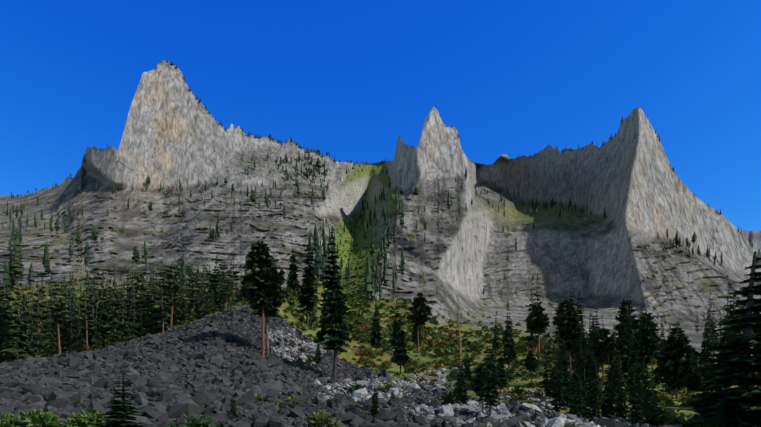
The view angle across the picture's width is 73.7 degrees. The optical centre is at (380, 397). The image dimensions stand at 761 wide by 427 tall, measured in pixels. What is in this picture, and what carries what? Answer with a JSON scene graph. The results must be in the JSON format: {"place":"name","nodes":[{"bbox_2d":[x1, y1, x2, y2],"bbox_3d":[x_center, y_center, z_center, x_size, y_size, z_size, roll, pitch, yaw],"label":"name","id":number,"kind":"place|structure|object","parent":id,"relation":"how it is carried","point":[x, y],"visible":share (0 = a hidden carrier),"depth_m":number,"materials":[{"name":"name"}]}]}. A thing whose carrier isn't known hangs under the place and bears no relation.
{"place":"outdoors","nodes":[
{"label":"outdoors","id":0,"kind":"place"},
{"bbox_2d":[0,60,760,426],"bbox_3d":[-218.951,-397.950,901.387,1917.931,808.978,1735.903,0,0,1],"label":"terrain","id":1,"kind":"structure","parent":0,"point":[460,258],"depth_m":930.48,"materials":[{"name":"stone"}]},
{"bbox_2d":[93,367,143,426],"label":"conifer","id":2,"kind":"object","parent":1,"relation":"on","point":[123,412],"visible":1,"depth_m":23.45,"materials":[{"name":"green plant"}]},
{"bbox_2d":[0,260,275,362],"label":"conifer forest","id":3,"kind":"object","parent":1,"relation":"on","point":[168,308],"visible":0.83,"depth_m":122.20,"materials":[{"name":"green plant"}]},
{"bbox_2d":[206,255,222,308],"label":"conifer","id":4,"kind":"object","parent":1,"relation":"on","point":[212,287],"visible":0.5,"depth_m":216.81,"materials":[{"name":"green plant"}]},
{"bbox_2d":[228,390,238,416],"bbox_3d":[-9.753,0.716,33.620,0.736,2.551,0.664,0,0,1],"label":"conifer","id":5,"kind":"object","parent":1,"relation":"on","point":[232,411],"visible":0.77,"depth_m":33.55,"materials":[{"name":"green plant"}]},
{"bbox_2d":[238,268,246,300],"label":"conifer","id":6,"kind":"object","parent":1,"relation":"on","point":[243,294],"visible":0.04,"depth_m":240.05,"materials":[{"name":"green plant"}]},
{"bbox_2d":[239,240,285,357],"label":"conifer","id":7,"kind":"object","parent":1,"relation":"on","point":[260,266],"visible":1,"depth_m":79.26,"materials":[{"name":"green plant"}]},
{"bbox_2d":[245,259,286,354],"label":"conifer","id":8,"kind":"object","parent":1,"relation":"on","point":[276,303],"visible":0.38,"depth_m":83.04,"materials":[{"name":"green plant"}]},
{"bbox_2d":[0,408,545,426],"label":"shrubs","id":9,"kind":"object","parent":1,"relation":"on","point":[84,420],"visible":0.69,"depth_m":29.39,"materials":[{"name":"green plant"}]},
{"bbox_2d":[286,249,302,296],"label":"conifer","id":10,"kind":"object","parent":1,"relation":"on","point":[292,282],"visible":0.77,"depth_m":199.52,"materials":[{"name":"green plant"}]},
{"bbox_2d":[297,235,317,323],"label":"conifer","id":11,"kind":"object","parent":1,"relation":"on","point":[307,299],"visible":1,"depth_m":168.49,"materials":[{"name":"green plant"}]},
{"bbox_2d":[314,342,321,366],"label":"conifer","id":12,"kind":"object","parent":1,"relation":"on","point":[317,360],"visible":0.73,"depth_m":92.01,"materials":[{"name":"green plant"}]},
{"bbox_2d":[313,229,352,377],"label":"conifer","id":13,"kind":"object","parent":1,"relation":"on","point":[330,336],"visible":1,"depth_m":81.43,"materials":[{"name":"green plant"}]},
{"bbox_2d":[0,305,689,426],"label":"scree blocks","id":14,"kind":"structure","parent":1,"relation":"on","point":[204,367],"depth_m":51.98,"materials":[{"name":"grey stone"}]},
{"bbox_2d":[2,222,699,365],"bbox_3d":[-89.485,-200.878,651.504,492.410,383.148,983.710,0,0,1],"label":"meadow shrubs","id":15,"kind":"object","parent":1,"relation":"on","point":[443,340],"visible":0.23,"depth_m":230.15,"materials":[{"name":"green plant"}]},
{"bbox_2d":[2,149,722,303],"bbox_3d":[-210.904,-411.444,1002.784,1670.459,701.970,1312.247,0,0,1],"label":"conifer forest","id":16,"kind":"object","parent":1,"relation":"on","point":[13,271],"visible":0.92,"depth_m":672.63,"materials":[{"name":"green plant"}]},
{"bbox_2d":[369,375,379,417],"bbox_3d":[-0.486,0.211,40.953,0.946,4.128,0.990,0,0,-18],"label":"conifer","id":17,"kind":"object","parent":1,"relation":"on","point":[374,409],"visible":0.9,"depth_m":40.85,"materials":[{"name":"green plant"}]},
{"bbox_2d":[369,300,382,349],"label":"conifer","id":18,"kind":"object","parent":1,"relation":"on","point":[376,339],"visible":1,"depth_m":142.74,"materials":[{"name":"green plant"}]},
{"bbox_2d":[11,59,752,246],"bbox_3d":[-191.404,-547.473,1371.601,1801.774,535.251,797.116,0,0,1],"label":"trees","id":19,"kind":"object","parent":1,"relation":"on","point":[249,135],"visible":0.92,"depth_m":1095.08,"materials":[{"name":"green plant"}]},
{"bbox_2d":[14,302,760,426],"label":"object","id":20,"kind":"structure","parent":1,"relation":"on","point":[668,417],"depth_m":88.14,"materials":[{"name":"grey stone"}]},
{"bbox_2d":[390,300,399,348],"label":"conifer","id":21,"kind":"object","parent":1,"relation":"on","point":[394,336],"visible":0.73,"depth_m":148.59,"materials":[{"name":"green plant"}]},
{"bbox_2d":[410,320,423,348],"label":"conifer","id":22,"kind":"object","parent":1,"relation":"on","point":[414,336],"visible":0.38,"depth_m":167.05,"materials":[{"name":"green plant"}]},
{"bbox_2d":[457,314,461,365],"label":"dead tree","id":23,"kind":"object","parent":1,"relation":"on","point":[460,338],"visible":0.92,"depth_m":124.41,"materials":[{"name":"brown wood"}]},
{"bbox_2d":[463,342,473,380],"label":"conifer","id":24,"kind":"object","parent":1,"relation":"on","point":[467,371],"visible":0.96,"depth_m":81.85,"materials":[{"name":"green plant"}]},
{"bbox_2d":[477,332,501,415],"bbox_3d":[9.611,-1.700,44.765,2.300,8.446,2.225,0,0,1],"label":"conifer","id":25,"kind":"object","parent":1,"relation":"on","point":[486,395],"visible":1,"depth_m":44.58,"materials":[{"name":"green plant"}]},
{"bbox_2d":[491,311,500,349],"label":"conifer","id":26,"kind":"object","parent":1,"relation":"on","point":[497,346],"visible":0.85,"depth_m":167.34,"materials":[{"name":"green plant"}]},
{"bbox_2d":[305,273,743,357],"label":"conifer trees","id":27,"kind":"object","parent":1,"relation":"on","point":[709,324],"visible":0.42,"depth_m":199.72,"materials":[{"name":"green plant"}]},
{"bbox_2d":[524,304,549,360],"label":"conifer","id":28,"kind":"object","parent":1,"relation":"on","point":[537,322],"visible":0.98,"depth_m":142.15,"materials":[{"name":"green plant"}]},
{"bbox_2d":[552,299,575,366],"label":"conifer","id":29,"kind":"object","parent":1,"relation":"on","point":[561,310],"visible":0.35,"depth_m":133.65,"materials":[{"name":"green plant"}]},
{"bbox_2d":[390,286,760,425],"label":"conifer trees","id":30,"kind":"object","parent":1,"relation":"on","point":[612,350],"visible":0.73,"depth_m":72.29,"materials":[{"name":"green plant"}]},
{"bbox_2d":[650,325,703,398],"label":"conifer","id":31,"kind":"object","parent":1,"relation":"on","point":[676,363],"visible":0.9,"depth_m":72.31,"materials":[{"name":"green plant"}]},
{"bbox_2d":[694,323,727,409],"bbox_3d":[38.140,-1.093,58.506,3.661,15.304,3.960,0,0,-40],"label":"conifer","id":32,"kind":"object","parent":1,"relation":"on","point":[702,389],"visible":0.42,"depth_m":58.39,"materials":[{"name":"green plant"}]},
{"bbox_2d":[673,249,760,426],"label":"conifer","id":33,"kind":"object","parent":1,"relation":"on","point":[738,360],"visible":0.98,"depth_m":43.65,"materials":[{"name":"green plant"}]},
{"bbox_2d":[0,0,760,230],"label":"sky","id":34,"kind":"structure","parent":0,"point":[345,79],"materials":[{"name":"blue"}]},
{"bbox_2d":[739,230,760,252],"bbox_3d":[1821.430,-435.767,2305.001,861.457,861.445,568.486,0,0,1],"label":"cliff terrain","id":35,"kind":"structure","parent":0,"point":[753,237],"depth_m":2547.91,"materials":[{"name":"stone"}]}
]}

